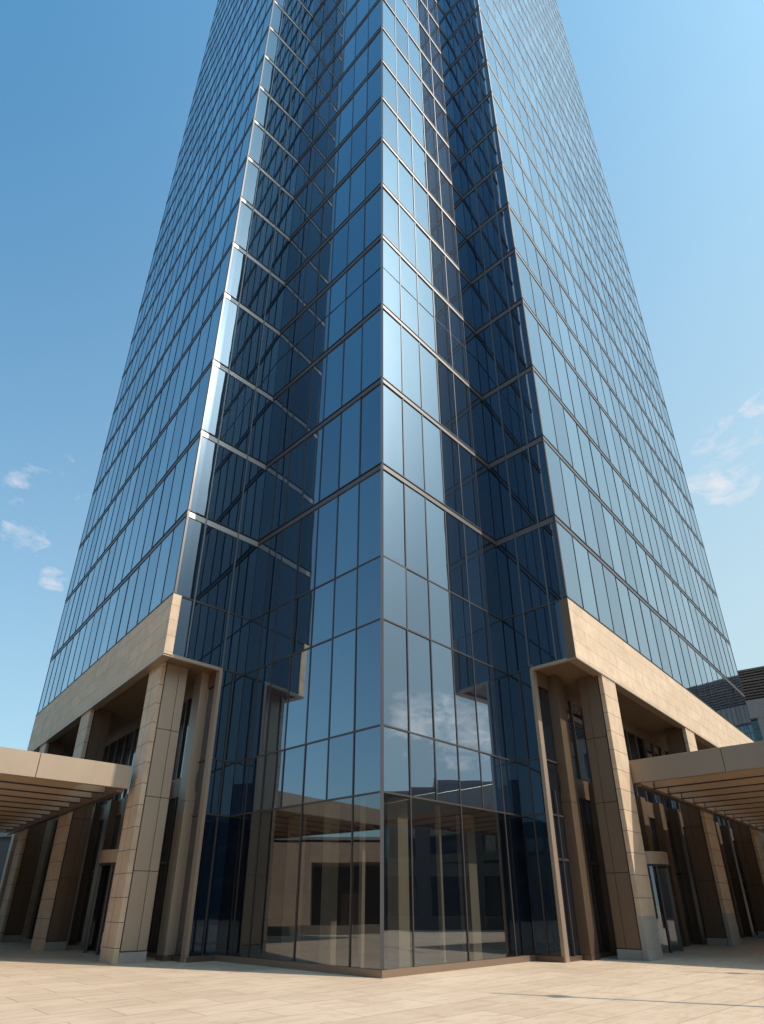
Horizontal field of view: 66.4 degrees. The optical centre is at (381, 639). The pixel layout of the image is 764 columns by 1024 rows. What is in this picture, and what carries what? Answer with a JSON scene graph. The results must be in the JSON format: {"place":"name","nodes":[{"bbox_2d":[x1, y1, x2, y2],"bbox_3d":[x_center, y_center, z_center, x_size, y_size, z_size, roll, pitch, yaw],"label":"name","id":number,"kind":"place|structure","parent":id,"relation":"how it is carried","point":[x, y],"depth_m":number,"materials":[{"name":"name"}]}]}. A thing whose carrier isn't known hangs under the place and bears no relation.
{"place":"outdoors","nodes":[
{"label":"outdoors","id":0,"kind":"place"},
{"bbox_2d":[0,0,763,978],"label":"office tower","id":1,"kind":"structure","parent":0,"point":[392,638],"depth_m":25.09,"materials":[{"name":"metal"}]},
{"bbox_2d":[83,849,118,954],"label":"door","id":2,"kind":"structure","parent":1,"relation":"in","point":[108,858],"depth_m":22.03,"materials":[{"name":"glass"}]},
{"bbox_2d":[146,798,175,952],"bbox_3d":[-7.577,8.177,20.642,0.010,5.110,1.750,20,-31,-36],"label":"lobby window","id":3,"kind":"structure","parent":1,"relation":"in","point":[171,805],"depth_m":20.91,"materials":[{"name":"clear glass"}]},
{"bbox_2d":[177,517,204,598],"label":"window","id":4,"kind":"structure","parent":1,"relation":"in","point":[195,529],"depth_m":22.46,"materials":[{"name":"blue glass"}]},
{"bbox_2d":[189,815,216,955],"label":"window","id":5,"kind":"structure","parent":1,"relation":"in","point":[195,949],"depth_m":18.96,"materials":[{"name":"blue glass"}]},
{"bbox_2d":[190,436,216,515],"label":"window","id":6,"kind":"structure","parent":1,"relation":"in","point":[199,504],"depth_m":24.10,"materials":[{"name":"blue glass"}]},
{"bbox_2d":[185,602,227,667],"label":"window","id":7,"kind":"structure","parent":1,"relation":"in","point":[207,635],"depth_m":21.94,"materials":[{"name":"blue glass"}]},
{"bbox_2d":[195,525,236,610],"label":"window","id":8,"kind":"structure","parent":1,"relation":"in","point":[217,561],"depth_m":23.14,"materials":[{"name":"blue glass"}]},
{"bbox_2d":[203,816,228,955],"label":"window","id":9,"kind":"structure","parent":1,"relation":"in","point":[223,822],"depth_m":19.26,"materials":[{"name":"blue glass"}]},
{"bbox_2d":[204,365,227,436],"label":"window","id":10,"kind":"structure","parent":1,"relation":"in","point":[219,378],"depth_m":25.84,"materials":[{"name":"blue glass"}]},
{"bbox_2d":[208,445,245,530],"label":"window","id":11,"kind":"structure","parent":1,"relation":"in","point":[227,488],"depth_m":24.78,"materials":[{"name":"blue glass"}]},
{"bbox_2d":[216,815,243,954],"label":"window","id":12,"kind":"structure","parent":1,"relation":"in","point":[227,909],"depth_m":19.15,"materials":[{"name":"blue glass"}]},
{"bbox_2d":[222,614,249,673],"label":"window","id":13,"kind":"structure","parent":1,"relation":"in","point":[235,654],"depth_m":22.69,"materials":[{"name":"blue glass"}]},
{"bbox_2d":[220,375,254,452],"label":"window","id":14,"kind":"structure","parent":1,"relation":"in","point":[237,414],"depth_m":26.51,"materials":[{"name":"blue glass"}]},
{"bbox_2d":[230,539,257,618],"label":"window","id":15,"kind":"structure","parent":1,"relation":"in","point":[245,565],"depth_m":23.90,"materials":[{"name":"blue glass"}]},
{"bbox_2d":[232,812,258,956],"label":"window","id":16,"kind":"structure","parent":1,"relation":"in","point":[241,927],"depth_m":18.60,"materials":[{"name":"black glass"}]},
{"bbox_2d":[230,307,262,384],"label":"window","id":17,"kind":"structure","parent":1,"relation":"in","point":[247,341],"depth_m":28.34,"materials":[{"name":"blue glass"}]},
{"bbox_2d":[236,670,256,760],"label":"window","id":18,"kind":"structure","parent":1,"relation":"in","point":[248,698],"depth_m":21.54,"materials":[{"name":"blue glass"}]},
{"bbox_2d":[239,461,265,539],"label":"window","id":19,"kind":"structure","parent":1,"relation":"in","point":[255,475],"depth_m":25.54,"materials":[{"name":"blue glass"}]},
{"bbox_2d":[240,257,268,318],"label":"window","id":20,"kind":"structure","parent":1,"relation":"in","point":[255,281],"depth_m":30.10,"materials":[{"name":"blue glass"}]},
{"bbox_2d":[249,392,272,462],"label":"window","id":21,"kind":"structure","parent":1,"relation":"in","point":[259,440],"depth_m":27.28,"materials":[{"name":"blue glass"}]},
{"bbox_2d":[251,664,271,756],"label":"window","id":22,"kind":"structure","parent":1,"relation":"in","point":[264,674],"depth_m":21.00,"materials":[{"name":"blue glass"}]},
{"bbox_2d":[257,325,279,394],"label":"window","id":23,"kind":"structure","parent":1,"relation":"in","point":[270,342],"depth_m":29.09,"materials":[{"name":"blue glass"}]},
{"bbox_2d":[261,751,283,809],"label":"window","id":24,"kind":"structure","parent":1,"relation":"in","point":[271,793],"depth_m":19.33,"materials":[{"name":"blue glass"}]},
{"bbox_2d":[249,806,300,960],"bbox_3d":[-3.224,7.293,17.742,2.120,4.240,0.007,-21,-32,38],"label":"window","id":25,"kind":"structure","parent":1,"relation":"in","point":[275,891],"depth_m":17.67,"materials":[{"name":"clear glass"}]},
{"bbox_2d":[266,657,289,753],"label":"window","id":26,"kind":"structure","parent":1,"relation":"in","point":[280,673],"depth_m":20.39,"materials":[{"name":"blue glass"}]},
{"bbox_2d":[278,520,299,605],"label":"window","id":27,"kind":"structure","parent":1,"relation":"in","point":[289,553],"depth_m":22.80,"materials":[{"name":"blue glass"}]},
{"bbox_2d":[281,745,304,806],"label":"window","id":28,"kind":"structure","parent":1,"relation":"in","point":[294,758],"depth_m":18.68,"materials":[{"name":"blue glass"}]},
{"bbox_2d":[285,439,305,522],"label":"window","id":29,"kind":"structure","parent":1,"relation":"in","point":[294,494],"depth_m":24.46,"materials":[{"name":"blue glass"}]},
{"bbox_2d":[285,649,309,748],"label":"window","id":30,"kind":"structure","parent":1,"relation":"in","point":[299,674],"depth_m":19.75,"materials":[{"name":"blue glass"}]},
{"bbox_2d":[292,591,312,653],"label":"window","id":31,"kind":"structure","parent":1,"relation":"in","point":[303,605],"depth_m":20.95,"materials":[{"name":"blue glass"}]},
{"bbox_2d":[296,509,317,596],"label":"window","id":32,"kind":"structure","parent":1,"relation":"in","point":[308,528],"depth_m":22.15,"materials":[{"name":"blue glass"}]},
{"bbox_2d":[302,428,321,511],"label":"window","id":33,"kind":"structure","parent":1,"relation":"in","point":[310,497],"depth_m":23.80,"materials":[{"name":"blue glass"}]},
{"bbox_2d":[303,740,327,802],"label":"window","id":34,"kind":"structure","parent":1,"relation":"in","point":[316,753],"depth_m":18.01,"materials":[{"name":"blue glass"}]},
{"bbox_2d":[306,640,331,742],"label":"window","id":35,"kind":"structure","parent":1,"relation":"in","point":[320,668],"depth_m":19.08,"materials":[{"name":"blue glass"}]},
{"bbox_2d":[312,580,333,645],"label":"window","id":36,"kind":"structure","parent":1,"relation":"in","point":[323,596],"depth_m":20.28,"materials":[{"name":"blue glass"}]},
{"bbox_2d":[295,797,351,965],"bbox_3d":[-1.634,6.688,16.411,2.200,4.240,0.001,-21,-32,38],"label":"window","id":37,"kind":"structure","parent":1,"relation":"in","point":[322,927],"depth_m":16.33,"materials":[{"name":"clear glass"}]},
{"bbox_2d":[315,497,336,586],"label":"window","id":38,"kind":"structure","parent":1,"relation":"in","point":[326,539],"depth_m":21.48,"materials":[{"name":"blue glass"}]},
{"bbox_2d":[320,413,340,499],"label":"window","id":39,"kind":"structure","parent":1,"relation":"in","point":[331,431],"depth_m":23.15,"materials":[{"name":"blue glass"}]},
{"bbox_2d":[324,342,342,418],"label":"window","id":40,"kind":"structure","parent":1,"relation":"in","point":[333,373],"depth_m":24.88,"materials":[{"name":"blue glass"}]},
{"bbox_2d":[327,733,352,798],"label":"window","id":41,"kind":"structure","parent":1,"relation":"in","point":[340,761],"depth_m":17.33,"materials":[{"name":"blue glass"}]},
{"bbox_2d":[329,630,354,736],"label":"window","id":42,"kind":"structure","parent":1,"relation":"in","point":[343,657],"depth_m":18.39,"materials":[{"name":"blue glass"}]},
{"bbox_2d":[333,569,356,636],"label":"window","id":43,"kind":"structure","parent":1,"relation":"in","point":[345,585],"depth_m":19.60,"materials":[{"name":"blue glass"}]},
{"bbox_2d":[336,484,357,576],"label":"window","id":44,"kind":"structure","parent":1,"relation":"in","point":[346,555],"depth_m":20.80,"materials":[{"name":"blue glass"}]},
{"bbox_2d":[339,399,359,487],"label":"window","id":45,"kind":"structure","parent":1,"relation":"in","point":[350,423],"depth_m":22.46,"materials":[{"name":"blue glass"}]},
{"bbox_2d":[342,326,361,405],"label":"window","id":46,"kind":"structure","parent":1,"relation":"in","point":[352,346],"depth_m":24.20,"materials":[{"name":"blue glass"}]},
{"bbox_2d":[345,256,362,332],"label":"window","id":47,"kind":"structure","parent":1,"relation":"in","point":[353,302],"depth_m":26.02,"materials":[{"name":"blue glass"}]},
{"bbox_2d":[350,793,379,968],"bbox_3d":[-0.409,6.222,15.384,1.130,4.240,0.003,-21,-32,38],"label":"window","id":48,"kind":"structure","parent":1,"relation":"in","point":[365,906],"depth_m":15.32,"materials":[{"name":"clear glass"}]},
{"bbox_2d":[354,726,379,794],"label":"window","id":49,"kind":"structure","parent":1,"relation":"in","point":[367,742],"depth_m":16.66,"materials":[{"name":"blue glass"}]},
{"bbox_2d":[355,620,379,729],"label":"window","id":50,"kind":"structure","parent":1,"relation":"in","point":[367,703],"depth_m":17.72,"materials":[{"name":"blue glass"}]},
{"bbox_2d":[357,557,379,626],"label":"window","id":51,"kind":"structure","parent":1,"relation":"in","point":[368,591],"depth_m":18.93,"materials":[{"name":"blue glass"}]},
{"bbox_2d":[358,470,380,565],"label":"window","id":52,"kind":"structure","parent":1,"relation":"in","point":[370,488],"depth_m":20.12,"materials":[{"name":"blue glass"}]},
{"bbox_2d":[360,384,380,474],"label":"window","id":53,"kind":"structure","parent":1,"relation":"in","point":[370,455],"depth_m":21.78,"materials":[{"name":"blue glass"}]},
{"bbox_2d":[362,309,380,389],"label":"window","id":54,"kind":"structure","parent":1,"relation":"in","point":[371,341],"depth_m":23.52,"materials":[{"name":"blue glass"}]},
{"bbox_2d":[363,239,380,317],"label":"window","id":55,"kind":"structure","parent":1,"relation":"in","point":[372,259],"depth_m":25.33,"materials":[{"name":"blue glass"}]},
{"bbox_2d":[383,239,400,318],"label":"window","id":56,"kind":"structure","parent":1,"relation":"in","point":[391,260],"depth_m":25.36,"materials":[{"name":"blue glass"}]},
{"bbox_2d":[383,309,401,391],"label":"window","id":57,"kind":"structure","parent":1,"relation":"in","point":[392,365],"depth_m":23.53,"materials":[{"name":"blue glass"}]},
{"bbox_2d":[383,384,403,475],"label":"window","id":58,"kind":"structure","parent":1,"relation":"in","point":[392,403],"depth_m":21.80,"materials":[{"name":"blue glass"}]},
{"bbox_2d":[383,470,404,565],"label":"window","id":59,"kind":"structure","parent":1,"relation":"in","point":[393,489],"depth_m":20.15,"materials":[{"name":"blue glass"}]},
{"bbox_2d":[384,557,406,627],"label":"window","id":60,"kind":"structure","parent":1,"relation":"in","point":[394,574],"depth_m":18.94,"materials":[{"name":"blue glass"}]},
{"bbox_2d":[384,620,407,730],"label":"window","id":61,"kind":"structure","parent":1,"relation":"in","point":[395,638],"depth_m":17.75,"materials":[{"name":"blue glass"}]},
{"bbox_2d":[37,0,755,814],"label":"windows","id":62,"kind":"structure","parent":1,"relation":"in","point":[260,246],"depth_m":33.02,"materials":[{"name":"blue glass"}]},
{"bbox_2d":[384,726,409,794],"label":"window","id":63,"kind":"structure","parent":1,"relation":"in","point":[396,745],"depth_m":16.68,"materials":[{"name":"blue glass"}]},
{"bbox_2d":[384,793,412,968],"bbox_3d":[0.402,6.230,15.403,1.150,4.240,0.001,22,-33,-40],"label":"window","id":64,"kind":"structure","parent":1,"relation":"in","point":[398,931],"depth_m":15.34,"materials":[{"name":"clear glass"}]},
{"bbox_2d":[400,257,418,335],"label":"window","id":65,"kind":"structure","parent":1,"relation":"in","point":[409,305],"depth_m":26.09,"materials":[{"name":"blue glass"}]},
{"bbox_2d":[402,327,420,406],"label":"window","id":66,"kind":"structure","parent":1,"relation":"in","point":[410,346],"depth_m":24.27,"materials":[{"name":"blue glass"}]},
{"bbox_2d":[403,400,423,489],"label":"window","id":67,"kind":"structure","parent":1,"relation":"in","point":[413,439],"depth_m":22.53,"materials":[{"name":"blue glass"}]},
{"bbox_2d":[405,484,427,578],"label":"window","id":68,"kind":"structure","parent":1,"relation":"in","point":[416,547],"depth_m":20.88,"materials":[{"name":"blue glass"}]},
{"bbox_2d":[407,570,429,637],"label":"window","id":69,"kind":"structure","parent":1,"relation":"in","point":[417,586],"depth_m":19.67,"materials":[{"name":"blue glass"}]},
{"bbox_2d":[408,631,433,737],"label":"window","id":70,"kind":"structure","parent":1,"relation":"in","point":[420,687],"depth_m":18.48,"materials":[{"name":"blue glass"}]},
{"bbox_2d":[410,733,435,799],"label":"window","id":71,"kind":"structure","parent":1,"relation":"in","point":[421,748],"depth_m":17.40,"materials":[{"name":"blue glass"}]},
{"bbox_2d":[420,344,439,422],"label":"window","id":72,"kind":"structure","parent":1,"relation":"in","point":[430,404],"depth_m":25.01,"materials":[{"name":"blue glass"}]},
{"bbox_2d":[423,416,443,502],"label":"window","id":73,"kind":"structure","parent":1,"relation":"in","point":[432,442],"depth_m":23.27,"materials":[{"name":"blue glass"}]},
{"bbox_2d":[426,499,448,589],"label":"window","id":74,"kind":"structure","parent":1,"relation":"in","point":[437,554],"depth_m":21.61,"materials":[{"name":"blue glass"}]},
{"bbox_2d":[411,798,467,965],"bbox_3d":[1.623,6.734,16.513,2.300,4.240,0.001,22,-33,-40],"label":"window","id":75,"kind":"structure","parent":1,"relation":"in","point":[440,927],"depth_m":16.43,"materials":[{"name":"clear glass"}]},
{"bbox_2d":[429,581,451,647],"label":"window","id":76,"kind":"structure","parent":1,"relation":"in","point":[439,597],"depth_m":20.41,"materials":[{"name":"blue glass"}]},
{"bbox_2d":[431,641,456,743],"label":"window","id":77,"kind":"structure","parent":1,"relation":"in","point":[442,665],"depth_m":19.21,"materials":[{"name":"blue glass"}]},
{"bbox_2d":[435,740,459,803],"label":"window","id":78,"kind":"structure","parent":1,"relation":"in","point":[446,754],"depth_m":18.14,"materials":[{"name":"blue glass"}]},
{"bbox_2d":[441,430,461,515],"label":"window","id":79,"kind":"structure","parent":1,"relation":"in","point":[452,491],"depth_m":24.02,"materials":[{"name":"blue glass"}]},
{"bbox_2d":[446,512,467,599],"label":"window","id":80,"kind":"structure","parent":1,"relation":"in","point":[455,533],"depth_m":22.35,"materials":[{"name":"blue glass"}]},
{"bbox_2d":[450,593,471,656],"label":"window","id":81,"kind":"structure","parent":1,"relation":"in","point":[461,634],"depth_m":21.16,"materials":[{"name":"blue glass"}]},
{"bbox_2d":[453,651,478,750],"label":"window","id":82,"kind":"structure","parent":1,"relation":"in","point":[463,665],"depth_m":19.95,"materials":[{"name":"blue glass"}]},
{"bbox_2d":[459,445,479,527],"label":"window","id":83,"kind":"structure","parent":1,"relation":"in","point":[467,465],"depth_m":24.77,"materials":[{"name":"blue glass"}]},
{"bbox_2d":[458,747,482,807],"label":"window","id":84,"kind":"structure","parent":1,"relation":"in","point":[469,763],"depth_m":18.89,"materials":[{"name":"blue glass"}]},
{"bbox_2d":[464,524,486,610],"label":"window","id":85,"kind":"structure","parent":1,"relation":"in","point":[477,596],"depth_m":23.11,"materials":[{"name":"blue glass"}]},
{"bbox_2d":[474,660,498,755],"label":"window","id":86,"kind":"structure","parent":1,"relation":"in","point":[488,738],"depth_m":20.71,"materials":[{"name":"blue glass"}]},
{"bbox_2d":[462,807,515,960],"bbox_3d":[3.277,7.411,18.001,2.350,4.240,0.001,22,-33,-40],"label":"window","id":87,"kind":"structure","parent":1,"relation":"in","point":[489,906],"depth_m":17.92,"materials":[{"name":"clear glass"}]},
{"bbox_2d":[480,753,503,811],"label":"window","id":88,"kind":"structure","parent":1,"relation":"in","point":[490,766],"depth_m":19.64,"materials":[{"name":"blue glass"}]},
{"bbox_2d":[482,392,504,462],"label":"window","id":89,"kind":"structure","parent":1,"relation":"in","point":[491,408],"depth_m":27.25,"materials":[{"name":"blue glass"}]},
{"bbox_2d":[489,461,512,538],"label":"window","id":90,"kind":"structure","parent":1,"relation":"in","point":[501,506],"depth_m":25.52,"materials":[{"name":"blue glass"}]},
{"bbox_2d":[493,668,515,760],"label":"window","id":91,"kind":"structure","parent":1,"relation":"in","point":[501,684],"depth_m":21.43,"materials":[{"name":"blue glass"}]},
{"bbox_2d":[492,312,516,383],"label":"window","id":92,"kind":"structure","parent":1,"relation":"in","point":[502,331],"depth_m":28.46,"materials":[{"name":"blue glass"}]},
{"bbox_2d":[496,539,521,617],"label":"window","id":93,"kind":"structure","parent":1,"relation":"in","point":[511,603],"depth_m":23.87,"materials":[{"name":"blue glass"}]},
{"bbox_2d":[500,380,525,452],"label":"window","id":94,"kind":"structure","parent":1,"relation":"in","point":[512,414],"depth_m":26.64,"materials":[{"name":"blue glass"}]},
{"bbox_2d":[503,614,528,673],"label":"window","id":95,"kind":"structure","parent":1,"relation":"in","point":[514,632],"depth_m":22.67,"materials":[{"name":"blue glass"}]},
{"bbox_2d":[505,814,533,955],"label":"window","id":96,"kind":"structure","parent":1,"relation":"in","point":[519,885],"depth_m":19.04,"materials":[{"name":"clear glass"}]},
{"bbox_2d":[507,450,536,530],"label":"window","id":97,"kind":"structure","parent":1,"relation":"in","point":[523,504],"depth_m":24.90,"materials":[{"name":"blue glass"}]},
{"bbox_2d":[516,529,547,610],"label":"window","id":98,"kind":"structure","parent":1,"relation":"in","point":[533,585],"depth_m":23.26,"materials":[{"name":"blue glass"}]},
{"bbox_2d":[522,816,546,955],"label":"window","id":99,"kind":"structure","parent":1,"relation":"in","point":[528,825],"depth_m":19.23,"materials":[{"name":"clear glass"}]},
{"bbox_2d":[529,442,551,519],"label":"window","id":100,"kind":"structure","parent":1,"relation":"in","point":[543,502],"depth_m":24.37,"materials":[{"name":"blue glass"}]},
{"bbox_2d":[525,605,556,666],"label":"window","id":101,"kind":"structure","parent":1,"relation":"in","point":[538,625],"depth_m":22.06,"materials":[{"name":"blue glass"}]},
{"bbox_2d":[535,814,561,956],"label":"window","id":102,"kind":"structure","parent":1,"relation":"in","point":[553,938],"depth_m":18.93,"materials":[{"name":"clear glass"}]},
{"bbox_2d":[538,686,562,815],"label":"lobby window","id":103,"kind":"structure","parent":1,"relation":"in","point":[552,768],"depth_m":21.22,"materials":[{"name":"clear glass"}]},
{"bbox_2d":[540,522,563,601],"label":"window","id":104,"kind":"structure","parent":1,"relation":"in","point":[548,538],"depth_m":22.73,"materials":[{"name":"blue glass"}]},
{"bbox_2d":[553,816,579,956],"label":"lobby window","id":105,"kind":"structure","parent":1,"relation":"in","point":[561,820],"depth_m":19.30,"materials":[{"name":"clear glass"}]},
{"bbox_2d":[557,522,582,607],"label":"window","id":106,"kind":"structure","parent":1,"relation":"in","point":[565,538],"depth_m":23.06,"materials":[{"name":"blue glass"}]},
{"bbox_2d":[565,700,591,781],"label":"lobby window","id":107,"kind":"structure","parent":1,"relation":"in","point":[577,711],"depth_m":23.27,"materials":[{"name":"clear glass"}]},
{"bbox_2d":[578,799,610,951],"bbox_3d":[7.402,8.262,20.829,0.004,5.110,1.750,-21,-32,38],"label":"lobby window","id":108,"kind":"structure","parent":1,"relation":"in","point":[606,947],"depth_m":21.06,"materials":[{"name":"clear glass"}]},
{"bbox_2d":[644,851,682,952],"bbox_3d":[10.341,10.344,23.150,2.400,3.520,2.400,0,-24,0],"label":"revolving door","id":109,"kind":"structure","parent":1,"relation":"in","point":[657,862],"depth_m":22.55,"materials":[{"name":"glass"}]},
{"bbox_2d":[0,935,763,1023],"bbox_3d":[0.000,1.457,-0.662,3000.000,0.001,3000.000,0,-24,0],"label":"paved plaza","id":110,"kind":"structure","parent":0,"point":[691,984],"depth_m":11.75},
{"bbox_2d":[0,0,763,750],"label":"sky","id":111,"kind":"structure","parent":0,"point":[96,96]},
{"bbox_2d":[738,666,763,741],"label":"louvred office building","id":112,"kind":"structure","parent":0,"point":[752,681],"depth_m":83.07,"materials":[{"name":"grey metal"}]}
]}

